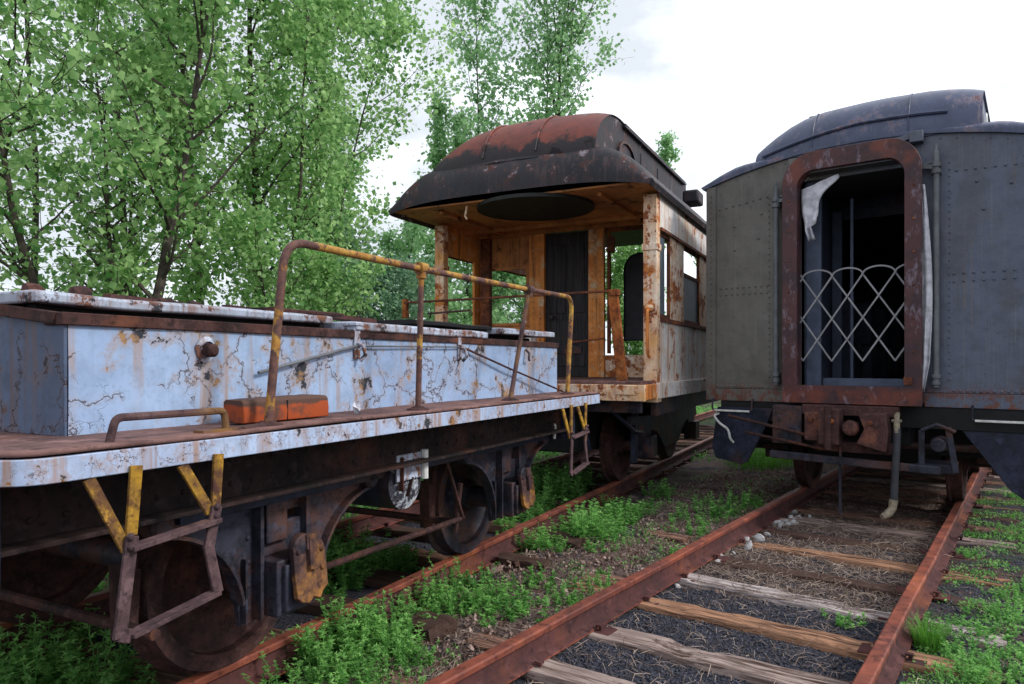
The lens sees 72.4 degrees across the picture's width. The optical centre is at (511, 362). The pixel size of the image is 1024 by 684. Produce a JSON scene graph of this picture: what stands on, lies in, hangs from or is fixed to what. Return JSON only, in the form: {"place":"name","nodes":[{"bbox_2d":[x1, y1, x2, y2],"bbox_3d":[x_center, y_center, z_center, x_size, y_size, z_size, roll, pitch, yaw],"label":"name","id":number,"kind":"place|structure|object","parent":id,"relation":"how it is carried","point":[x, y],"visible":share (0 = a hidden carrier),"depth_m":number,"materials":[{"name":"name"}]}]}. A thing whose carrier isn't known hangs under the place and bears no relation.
{"place":"outdoors","nodes":[
{"label":"outdoors","id":0,"kind":"place"},
{"bbox_2d":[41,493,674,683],"bbox_3d":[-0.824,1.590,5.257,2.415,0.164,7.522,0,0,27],"label":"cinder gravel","id":1,"kind":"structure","parent":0,"point":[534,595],"depth_m":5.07,"materials":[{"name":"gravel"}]},
{"bbox_2d":[0,0,1023,354],"label":"sky","id":2,"kind":"structure","parent":0,"point":[729,77],"materials":[{"name":"white"}]},
{"bbox_2d":[34,400,1023,683],"bbox_3d":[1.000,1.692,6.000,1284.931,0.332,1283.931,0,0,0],"label":"ground","id":3,"kind":"structure","parent":0,"point":[694,468],"depth_m":4.92,"materials":[{"name":"gravel"}]},
{"bbox_2d":[0,602,89,683],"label":"weed clump","id":4,"kind":"object","parent":3,"relation":"on","point":[35,644],"visible":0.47,"depth_m":3.64,"materials":[{"name":"green plant"}]},
{"bbox_2d":[0,628,92,683],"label":"weed clump","id":5,"kind":"object","parent":3,"relation":"on","point":[50,668],"visible":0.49,"depth_m":3.52,"materials":[{"name":"green plant"}]},
{"bbox_2d":[0,0,124,290],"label":"poplar tree","id":6,"kind":"object","parent":3,"relation":"on","point":[41,105],"visible":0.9,"depth_m":8.16,"materials":[{"name":"green plant"}]},
{"bbox_2d":[0,623,143,683],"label":"weed clump","id":7,"kind":"object","parent":3,"relation":"on","point":[28,672],"visible":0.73,"depth_m":3.38,"materials":[{"name":"green plant"}]},
{"bbox_2d":[0,0,144,291],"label":"poplar tree","id":8,"kind":"object","parent":3,"relation":"on","point":[30,61],"visible":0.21,"depth_m":14.38,"materials":[{"name":"green plant"}]},
{"bbox_2d":[55,630,156,683],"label":"weed clump","id":9,"kind":"object","parent":3,"relation":"on","point":[118,670],"visible":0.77,"depth_m":3.41,"materials":[{"name":"green plant"}]},
{"bbox_2d":[22,634,193,683],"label":"railway tie","id":10,"kind":"object","parent":3,"relation":"on","point":[163,677],"visible":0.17,"depth_m":3.58,"materials":[{"name":"brown wood"}]},
{"bbox_2d":[22,0,236,298],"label":"poplar tree","id":11,"kind":"object","parent":3,"relation":"on","point":[54,52],"visible":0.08,"depth_m":13.96,"materials":[{"name":"green plant"}]},
{"bbox_2d":[0,0,328,298],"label":"poplar tree","id":12,"kind":"object","parent":3,"relation":"on","point":[125,260],"visible":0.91,"depth_m":10.53,"materials":[{"name":"green plant"}]},
{"bbox_2d":[56,0,284,305],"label":"poplar tree","id":13,"kind":"object","parent":3,"relation":"on","point":[185,292],"visible":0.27,"depth_m":12.23,"materials":[{"name":"green plant"}]},
{"bbox_2d":[160,0,390,306],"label":"poplar tree","id":14,"kind":"object","parent":3,"relation":"on","point":[313,37],"visible":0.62,"depth_m":12.80,"materials":[{"name":"green plant"}]},
{"bbox_2d":[183,177,394,321],"bbox_3d":[-3.578,-0.589,11.730,3.315,4.648,2.930,0,0,-34],"label":"poplar tree","id":15,"kind":"object","parent":3,"relation":"on","point":[257,224],"visible":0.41,"depth_m":11.40,"materials":[{"name":"green plant"}]},
{"bbox_2d":[241,639,353,683],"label":"weed clump","id":16,"kind":"object","parent":3,"relation":"on","point":[312,681],"visible":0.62,"depth_m":3.35,"materials":[{"name":"green plant"}]},
{"bbox_2d":[252,0,397,310],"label":"poplar tree","id":17,"kind":"object","parent":3,"relation":"on","point":[356,170],"visible":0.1,"depth_m":17.59,"materials":[{"name":"green plant"}]},
{"bbox_2d":[288,597,392,672],"bbox_3d":[-0.893,1.434,3.670,0.529,0.316,0.528,0,0,-14],"label":"weed clump","id":18,"kind":"object","parent":3,"relation":"on","point":[308,645],"visible":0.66,"depth_m":3.64,"materials":[{"name":"green plant"}]},
{"bbox_2d":[304,638,382,683],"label":"weed clump","id":19,"kind":"object","parent":3,"relation":"on","point":[327,672],"visible":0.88,"depth_m":3.41,"materials":[{"name":"green plant"}]},
{"bbox_2d":[323,561,365,596],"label":"weed clump","id":20,"kind":"object","parent":3,"relation":"on","point":[345,586],"visible":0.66,"depth_m":5.03,"materials":[{"name":"green plant"}]},
{"bbox_2d":[293,593,396,625],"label":"railway tie","id":21,"kind":"object","parent":3,"relation":"on","point":[314,608],"visible":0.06,"depth_m":4.57,"materials":[{"name":"brown wood"}]},
{"bbox_2d":[326,519,372,561],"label":"weed clump","id":22,"kind":"object","parent":3,"relation":"on","point":[349,535],"visible":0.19,"depth_m":5.73,"materials":[{"name":"green plant"}]},
{"bbox_2d":[219,0,482,319],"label":"poplar tree","id":23,"kind":"object","parent":3,"relation":"on","point":[393,14],"visible":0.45,"depth_m":14.78,"materials":[{"name":"green plant"}]},
{"bbox_2d":[326,535,389,586],"bbox_3d":[-1.223,1.497,5.346,0.580,0.403,0.578,0,0,15],"label":"weed clump","id":24,"kind":"object","parent":3,"relation":"on","point":[380,561],"visible":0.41,"depth_m":5.28,"materials":[{"name":"green plant"}]},
{"bbox_2d":[0,410,716,652],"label":"rail","id":25,"kind":"object","parent":3,"relation":"on","point":[100,599],"visible":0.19,"depth_m":6.26,"materials":[{"name":"metal"}]},
{"bbox_2d":[327,589,407,654],"bbox_3d":[-0.822,1.421,3.880,0.527,0.303,0.463,0,0,43],"label":"weed clump","id":26,"kind":"object","parent":3,"relation":"on","point":[373,609],"visible":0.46,"depth_m":3.87,"materials":[{"name":"green plant"}]},
{"bbox_2d":[327,526,412,585],"bbox_3d":[-1.173,1.487,5.463,0.702,0.418,0.798,0,0,29],"label":"weed clump","id":27,"kind":"object","parent":3,"relation":"on","point":[368,562],"visible":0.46,"depth_m":5.38,"materials":[{"name":"green plant"}]},
{"bbox_2d":[316,212,434,320],"bbox_3d":[-3.104,-0.680,14.493,3.507,5.026,2.721,0,0,0],"label":"willow tree","id":28,"kind":"object","parent":3,"relation":"on","point":[395,275],"visible":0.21,"depth_m":14.61,"materials":[{"name":"green plant"}]},
{"bbox_2d":[327,567,449,590],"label":"railway tie","id":29,"kind":"object","parent":3,"relation":"on","point":[380,578],"visible":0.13,"depth_m":5.14,"materials":[{"name":"brown wood"}]},
{"bbox_2d":[358,541,418,573],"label":"weed clump","id":30,"kind":"object","parent":3,"relation":"on","point":[398,560],"visible":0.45,"depth_m":5.40,"materials":[{"name":"green plant"}]},
{"bbox_2d":[352,654,425,683],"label":"weed clump","id":31,"kind":"object","parent":3,"relation":"on","point":[388,678],"visible":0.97,"depth_m":3.36,"materials":[{"name":"green plant"}]},
{"bbox_2d":[354,605,424,665],"bbox_3d":[-0.686,1.465,3.752,0.408,0.237,0.410,0,0,-25],"label":"weed clump","id":32,"kind":"object","parent":3,"relation":"on","point":[408,651],"visible":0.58,"depth_m":3.72,"materials":[{"name":"green plant"}]},
{"bbox_2d":[360,219,430,319],"bbox_3d":[-3.715,-1.907,23.462,3.239,7.198,3.043,0,0,36],"label":"poplar tree","id":33,"kind":"object","parent":3,"relation":"on","point":[405,248],"visible":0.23,"depth_m":22.98,"materials":[{"name":"green plant"}]},
{"bbox_2d":[367,589,440,628],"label":"weed clump","id":34,"kind":"object","parent":3,"relation":"on","point":[408,608],"visible":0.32,"depth_m":4.16,"materials":[{"name":"green plant"}]},
{"bbox_2d":[370,619,439,674],"bbox_3d":[-0.594,1.470,3.628,0.343,0.218,0.381,0,0,-38],"label":"weed clump","id":35,"kind":"object","parent":3,"relation":"on","point":[398,652],"visible":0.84,"depth_m":3.60,"materials":[{"name":"green plant"}]},
{"bbox_2d":[93,404,720,592],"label":"undergrowth","id":36,"kind":"object","parent":3,"relation":"on","point":[102,584],"visible":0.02,"depth_m":10.73,"materials":[{"name":"green plant"}]},
{"bbox_2d":[394,576,462,611],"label":"weed clump","id":37,"kind":"object","parent":3,"relation":"on","point":[424,595],"visible":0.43,"depth_m":4.47,"materials":[{"name":"green plant"}]},
{"bbox_2d":[401,609,457,643],"bbox_3d":[-0.488,1.534,4.062,0.211,0.146,0.339,-3,-1,-43],"label":"wood scrap","id":38,"kind":"object","parent":3,"relation":"on","point":[432,629],"visible":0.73,"depth_m":3.98,"materials":[{"name":"wood"}]},
{"bbox_2d":[408,90,454,320],"bbox_3d":[-2.360,-3.191,20.766,1.796,9.769,1.559,0,0,32],"label":"poplar tree","id":39,"kind":"object","parent":3,"relation":"on","point":[435,155],"visible":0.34,"depth_m":20.49,"materials":[{"name":"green plant"}]},
{"bbox_2d":[175,435,713,683],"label":"rail","id":40,"kind":"object","parent":3,"relation":"on","point":[485,552],"visible":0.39,"depth_m":4.89,"materials":[{"name":"metal"}]},
{"bbox_2d":[0,239,599,673],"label":"service flatcar","id":41,"kind":"object","parent":40,"relation":"on","point":[166,495],"visible":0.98,"depth_m":2.97,"materials":[{"name":"blue paint"}]},
{"bbox_2d":[224,394,328,423],"bbox_3d":[-0.946,0.181,2.839,0.124,0.094,0.440,0,0,29],"label":"orange block","id":42,"kind":"object","parent":41,"relation":"on","point":[252,410],"depth_m":2.78,"materials":[{"name":"paint"}]},
{"bbox_2d":[388,113,718,481],"bbox_3d":[0.653,-0.750,8.798,3.140,4.360,5.550,0,0,27],"label":"observation coach","id":43,"kind":"object","parent":40,"relation":"on","point":[558,204],"visible":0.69,"depth_m":8.06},
{"bbox_2d":[546,231,587,376],"bbox_3d":[0.712,-0.760,9.112,0.620,1.880,0.107,0,0,27],"label":"door","id":44,"kind":"structure","parent":43,"relation":"in","point":[566,253],"depth_m":9.12,"materials":[{"name":"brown wood"}]},
{"bbox_2d":[660,231,669,318],"bbox_3d":[1.607,-0.920,7.439,0.030,0.900,0.440,0,0,27],"label":"window frame","id":45,"kind":"structure","parent":43,"relation":"in","point":[663,237],"depth_m":7.46,"materials":[{"name":"wood"}]},
{"bbox_2d":[684,246,698,324],"bbox_3d":[2.177,-0.920,8.552,0.030,0.900,0.860,0,0,27],"label":"window frame","id":46,"kind":"structure","parent":43,"relation":"in","point":[691,284],"depth_m":8.60,"materials":[{"name":"metal"}]},
{"bbox_2d":[366,526,530,553],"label":"railway tie","id":47,"kind":"object","parent":3,"relation":"on","point":[398,531],"visible":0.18,"depth_m":6.54,"materials":[{"name":"brown wood"}]},
{"bbox_2d":[346,538,551,574],"bbox_3d":[-0.754,1.626,5.784,2.471,0.143,0.226,0,0,28],"label":"railway tie","id":48,"kind":"object","parent":3,"relation":"on","point":[434,558],"visible":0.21,"depth_m":5.67,"materials":[{"name":"brown wood"}]},
{"bbox_2d":[401,556,499,609],"bbox_3d":[-0.399,1.452,4.670,0.683,0.256,0.654,0,0,11],"label":"weed clump","id":49,"kind":"object","parent":3,"relation":"on","point":[482,577],"visible":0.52,"depth_m":4.78,"materials":[{"name":"green plant"}]},
{"bbox_2d":[427,579,484,616],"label":"weed clump","id":50,"kind":"object","parent":3,"relation":"on","point":[449,609],"visible":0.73,"depth_m":4.32,"materials":[{"name":"green plant"}]},
{"bbox_2d":[445,107,468,319],"bbox_3d":[-1.918,-3.203,22.157,1.382,9.793,1.467,0,0,17],"label":"poplar tree","id":51,"kind":"object","parent":3,"relation":"on","point":[455,136],"visible":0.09,"depth_m":22.07,"materials":[{"name":"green plant"}]},
{"bbox_2d":[392,227,525,324],"bbox_3d":[-1.024,-1.389,17.213,3.788,6.183,4.504,0,0,0],"label":"poplar tree","id":52,"kind":"object","parent":3,"relation":"on","point":[465,318],"visible":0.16,"depth_m":16.63,"materials":[{"name":"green plant"}]},
{"bbox_2d":[423,577,499,615],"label":"weed clump","id":53,"kind":"object","parent":3,"relation":"on","point":[467,599],"visible":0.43,"depth_m":4.40,"materials":[{"name":"green plant"}]},
{"bbox_2d":[464,633,506,650],"bbox_3d":[-0.077,1.568,3.812,0.472,0.108,0.171,-4,-4,38],"label":"wood scrap","id":54,"kind":"object","parent":3,"relation":"on","point":[491,643],"visible":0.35,"depth_m":3.84,"materials":[{"name":"wood"}]},
{"bbox_2d":[467,583,523,619],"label":"weed clump","id":55,"kind":"object","parent":3,"relation":"on","point":[488,600],"visible":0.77,"depth_m":4.32,"materials":[{"name":"green plant"}]},
{"bbox_2d":[492,279,525,323],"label":"poplar tree","id":56,"kind":"object","parent":3,"relation":"on","point":[519,304],"visible":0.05,"depth_m":18.93,"materials":[{"name":"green plant"}]},
{"bbox_2d":[477,589,550,627],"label":"weed clump","id":57,"kind":"object","parent":3,"relation":"on","point":[524,607],"visible":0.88,"depth_m":4.21,"materials":[{"name":"green plant"}]},
{"bbox_2d":[484,572,557,606],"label":"weed clump","id":58,"kind":"object","parent":3,"relation":"on","point":[519,588],"visible":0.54,"depth_m":4.63,"materials":[{"name":"green plant"}]},
{"bbox_2d":[411,0,634,152],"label":"poplar tree","id":59,"kind":"object","parent":3,"relation":"on","point":[561,35],"visible":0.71,"depth_m":20.46,"materials":[{"name":"green plant"}]},
{"bbox_2d":[498,551,550,571],"bbox_3d":[0.093,1.544,5.378,0.442,0.127,0.173,1,-1,29],"label":"wood scrap","id":60,"kind":"object","parent":3,"relation":"on","point":[526,562],"visible":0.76,"depth_m":5.34,"materials":[{"name":"wood"}]},
{"bbox_2d":[514,523,560,551],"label":"weed clump","id":61,"kind":"object","parent":3,"relation":"on","point":[530,539],"visible":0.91,"depth_m":5.86,"materials":[{"name":"green plant"}]},
{"bbox_2d":[522,561,577,590],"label":"weed clump","id":62,"kind":"object","parent":3,"relation":"on","point":[537,580],"visible":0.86,"depth_m":4.90,"materials":[{"name":"green plant"}]},
{"bbox_2d":[304,469,800,679],"bbox_3d":[1.234,1.570,6.555,1.494,0.204,7.626,0,0,37],"label":"ground cover","id":63,"kind":"object","parent":3,"relation":"on","point":[448,649],"visible":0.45,"depth_m":5.59,"materials":[{"name":"green plant"}]},
{"bbox_2d":[470,632,635,683],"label":"railway tie","id":64,"kind":"object","parent":3,"relation":"on","point":[550,671],"visible":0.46,"depth_m":3.48,"materials":[{"name":"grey wood"}]},
{"bbox_2d":[530,465,582,508],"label":"weed clump","id":65,"kind":"object","parent":3,"relation":"on","point":[549,492],"visible":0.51,"depth_m":8.10,"materials":[{"name":"green plant"}]},
{"bbox_2d":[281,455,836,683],"bbox_3d":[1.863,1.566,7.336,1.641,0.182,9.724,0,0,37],"label":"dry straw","id":66,"kind":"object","parent":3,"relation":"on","point":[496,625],"visible":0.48,"depth_m":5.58,"materials":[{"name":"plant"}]},
{"bbox_2d":[545,530,589,549],"bbox_3d":[0.458,1.529,5.970,0.386,0.137,0.186,4,6,41],"label":"wood scrap","id":67,"kind":"object","parent":3,"relation":"on","point":[576,541],"visible":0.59,"depth_m":5.89,"materials":[{"name":"wood"}]},
{"bbox_2d":[338,468,801,683],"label":"leaf litter","id":68,"kind":"object","parent":3,"relation":"on","point":[470,646],"visible":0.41,"depth_m":5.56,"materials":[{"name":"plant"}]},
{"bbox_2d":[551,565,615,599],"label":"weed clump","id":69,"kind":"object","parent":3,"relation":"on","point":[588,583],"visible":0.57,"depth_m":4.74,"materials":[{"name":"green plant"}]},
{"bbox_2d":[559,498,623,544],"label":"weed clump","id":70,"kind":"object","parent":3,"relation":"on","point":[577,528],"visible":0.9,"depth_m":6.06,"materials":[{"name":"green plant"}]},
{"bbox_2d":[601,498,642,526],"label":"weed clump","id":71,"kind":"object","parent":3,"relation":"on","point":[634,518],"visible":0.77,"depth_m":6.71,"materials":[{"name":"green plant"}]},
{"bbox_2d":[605,243,666,354],"bbox_3d":[3.520,-2.420,20.811,3.370,8.238,3.441,0,0,0],"label":"poplar tree","id":72,"kind":"object","parent":3,"relation":"on","point":[621,255],"visible":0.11,"depth_m":20.34,"materials":[{"name":"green plant"}]},
{"bbox_2d":[424,465,864,683],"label":"rail","id":73,"kind":"object","parent":3,"relation":"on","point":[510,660],"visible":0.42,"depth_m":4.32,"materials":[{"name":"metal"}]},
{"bbox_2d":[639,478,677,499],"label":"weed clump","id":74,"kind":"object","parent":3,"relation":"on","point":[664,491],"visible":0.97,"depth_m":8.12,"materials":[{"name":"green plant"}]},
{"bbox_2d":[636,130,682,348],"bbox_3d":[5.193,-3.352,25.829,1.834,10.088,2.230,0,0,-20],"label":"poplar tree","id":75,"kind":"object","parent":3,"relation":"on","point":[666,153],"visible":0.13,"depth_m":25.25,"materials":[{"name":"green plant"}]},
{"bbox_2d":[667,500,731,526],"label":"weed clump","id":76,"kind":"object","parent":3,"relation":"on","point":[687,517],"visible":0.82,"depth_m":6.78,"materials":[{"name":"green plant"}]},
{"bbox_2d":[585,624,849,683],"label":"railway tie","id":77,"kind":"object","parent":3,"relation":"on","point":[752,671],"visible":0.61,"depth_m":3.66,"materials":[{"name":"brown wood"}]},
{"bbox_2d":[512,541,937,683],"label":"dry straw","id":78,"kind":"object","parent":3,"relation":"on","point":[700,638],"visible":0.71,"depth_m":4.12,"materials":[{"name":"plant"}]},
{"bbox_2d":[693,484,766,513],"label":"weed clump","id":79,"kind":"object","parent":3,"relation":"on","point":[744,504],"visible":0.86,"depth_m":7.42,"materials":[{"name":"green plant"}]},
{"bbox_2d":[721,451,783,470],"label":"grass tuft","id":80,"kind":"object","parent":3,"relation":"on","point":[745,465],"visible":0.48,"depth_m":10.19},
{"bbox_2d":[568,582,1001,683],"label":"railway tie","id":81,"kind":"object","parent":3,"relation":"on","point":[839,644],"visible":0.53,"depth_m":4.06,"materials":[{"name":"brown wood"}]},
{"bbox_2d":[636,567,1006,646],"bbox_3d":[1.806,1.614,4.689,2.471,0.143,0.226,0,0,37],"label":"railway tie","id":82,"kind":"object","parent":3,"relation":"on","point":[807,604],"visible":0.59,"depth_m":4.62,"materials":[{"name":"brown wood"}]},
{"bbox_2d":[691,478,980,619],"bbox_3d":[3.427,1.550,6.848,1.694,0.113,5.627,0,0,37],"label":"dry straw","id":83,"kind":"object","parent":3,"relation":"on","point":[913,541],"visible":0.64,"depth_m":5.75,"materials":[{"name":"plant"}]},
{"bbox_2d":[691,536,1011,588],"bbox_3d":[2.549,1.613,5.682,2.472,0.146,0.231,0,0,37],"label":"railway tie","id":84,"kind":"object","parent":3,"relation":"on","point":[873,563],"visible":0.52,"depth_m":5.48,"materials":[{"name":"brown wood"}]},
{"bbox_2d":[706,555,1004,610],"bbox_3d":[2.177,1.625,5.185,2.478,0.143,0.221,0,0,36],"label":"railway tie","id":85,"kind":"object","parent":3,"relation":"on","point":[865,586],"visible":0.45,"depth_m":5.09,"materials":[{"name":"brown wood"}]},
{"bbox_2d":[757,529,1012,563],"bbox_3d":[2.922,1.625,6.177,2.475,0.142,0.220,0,0,37],"label":"railway tie","id":86,"kind":"object","parent":3,"relation":"on","point":[806,536],"visible":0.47,"depth_m":6.14,"materials":[{"name":"brown wood"}]},
{"bbox_2d":[773,492,1018,522],"bbox_3d":[4.035,1.614,7.669,2.471,0.143,0.226,0,1,37],"label":"railway tie","id":87,"kind":"object","parent":3,"relation":"on","point":[915,509],"visible":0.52,"depth_m":7.54,"materials":[{"name":"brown wood"}]},
{"bbox_2d":[778,516,1015,549],"bbox_3d":[3.282,1.616,6.682,2.488,0.140,0.223,0,0,36],"label":"railway tie","id":88,"kind":"object","parent":3,"relation":"on","point":[853,527],"visible":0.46,"depth_m":6.47,"materials":[{"name":"brown wood"}]},
{"bbox_2d":[780,484,1019,511],"bbox_3d":[4.405,1.615,8.164,2.478,0.143,0.221,0,0,36],"label":"railway tie","id":89,"kind":"object","parent":3,"relation":"on","point":[867,495],"visible":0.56,"depth_m":8.12,"materials":[{"name":"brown wood"}]},
{"bbox_2d":[793,479,1017,501],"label":"railway tie","id":90,"kind":"object","parent":3,"relation":"on","point":[910,491],"visible":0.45,"depth_m":8.55,"materials":[{"name":"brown wood"}]},
{"bbox_2d":[795,507,1017,534],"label":"railway tie","id":91,"kind":"object","parent":3,"relation":"on","point":[827,512],"visible":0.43,"depth_m":7.04,"materials":[{"name":"brown wood"}]},
{"bbox_2d":[822,468,1004,484],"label":"railway tie","id":92,"kind":"object","parent":3,"relation":"on","point":[916,477],"visible":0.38,"depth_m":9.58,"materials":[{"name":"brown wood"}]},
{"bbox_2d":[822,473,1015,494],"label":"railway tie","id":93,"kind":"object","parent":3,"relation":"on","point":[923,484],"visible":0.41,"depth_m":9.05,"materials":[{"name":"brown wood"}]},
{"bbox_2d":[849,467,993,683],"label":"rail","id":94,"kind":"object","parent":3,"relation":"on","point":[886,657],"visible":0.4,"depth_m":4.38,"materials":[{"name":"metal"}]},
{"bbox_2d":[701,89,1023,519],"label":"vestibule coach","id":95,"kind":"object","parent":94,"relation":"on","point":[813,356],"visible":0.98,"depth_m":6.74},
{"bbox_2d":[801,174,838,240],"bbox_3d":[3.014,-1.510,6.847,0.352,0.620,0.094,0,0,37],"label":"torn rag","id":96,"kind":"object","parent":95,"relation":"hanging from","point":[811,196],"visible":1,"depth_m":6.88,"materials":[{"name":"fabric"}]},
{"bbox_2d":[922,184,932,391],"bbox_3d":[3.710,-0.680,6.281,0.074,1.880,0.102,0,0,-45],"label":"canvas strip","id":97,"kind":"object","parent":95,"relation":"hanging from","point":[927,301],"visible":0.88,"depth_m":6.27,"materials":[{"name":"fabric"}]},
{"bbox_2d":[903,611,958,652],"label":"grass tuft","id":98,"kind":"object","parent":3,"relation":"on","point":[924,639],"visible":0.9,"depth_m":3.86,"materials":[{"name":"plant"}]},
{"bbox_2d":[899,487,1023,683],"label":"ground cover","id":99,"kind":"object","parent":3,"relation":"on","point":[995,563],"visible":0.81,"depth_m":4.97,"materials":[{"name":"green plant"}]},
{"bbox_2d":[901,490,1023,683],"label":"dry straw","id":100,"kind":"object","parent":3,"relation":"on","point":[989,581],"visible":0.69,"depth_m":4.69,"materials":[{"name":"plant"}]},
{"bbox_2d":[933,656,1003,683],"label":"weed clump","id":101,"kind":"object","parent":3,"relation":"on","point":[960,670],"visible":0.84,"depth_m":3.45,"materials":[{"name":"green plant"}]},
{"bbox_2d":[942,653,1002,683],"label":"weed clump","id":102,"kind":"object","parent":3,"relation":"on","point":[975,671],"visible":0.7,"depth_m":3.41,"materials":[{"name":"green plant"}]},
{"bbox_2d":[936,627,1023,682],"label":"weed clump","id":103,"kind":"object","parent":3,"relation":"on","point":[986,655],"visible":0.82,"depth_m":3.63,"materials":[{"name":"green plant"}]},
{"bbox_2d":[957,589,1022,625],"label":"weed clump","id":104,"kind":"object","parent":3,"relation":"on","point":[1013,613],"visible":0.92,"depth_m":4.31,"materials":[{"name":"green plant"}]},
{"bbox_2d":[960,615,1021,641],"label":"weed clump","id":105,"kind":"object","parent":3,"relation":"on","point":[991,630],"visible":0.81,"depth_m":4.01,"materials":[{"name":"green plant"}]},
{"bbox_2d":[524,526,928,683],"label":"cinder gravel","id":106,"kind":"structure","parent":0,"point":[729,649],"depth_m":4.15,"materials":[{"name":"gravel"}]},
{"bbox_2d":[895,513,1023,683],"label":"gravel","id":107,"kind":"structure","parent":0,"point":[984,594],"depth_m":4.83,"materials":[{"name":"gravel"}]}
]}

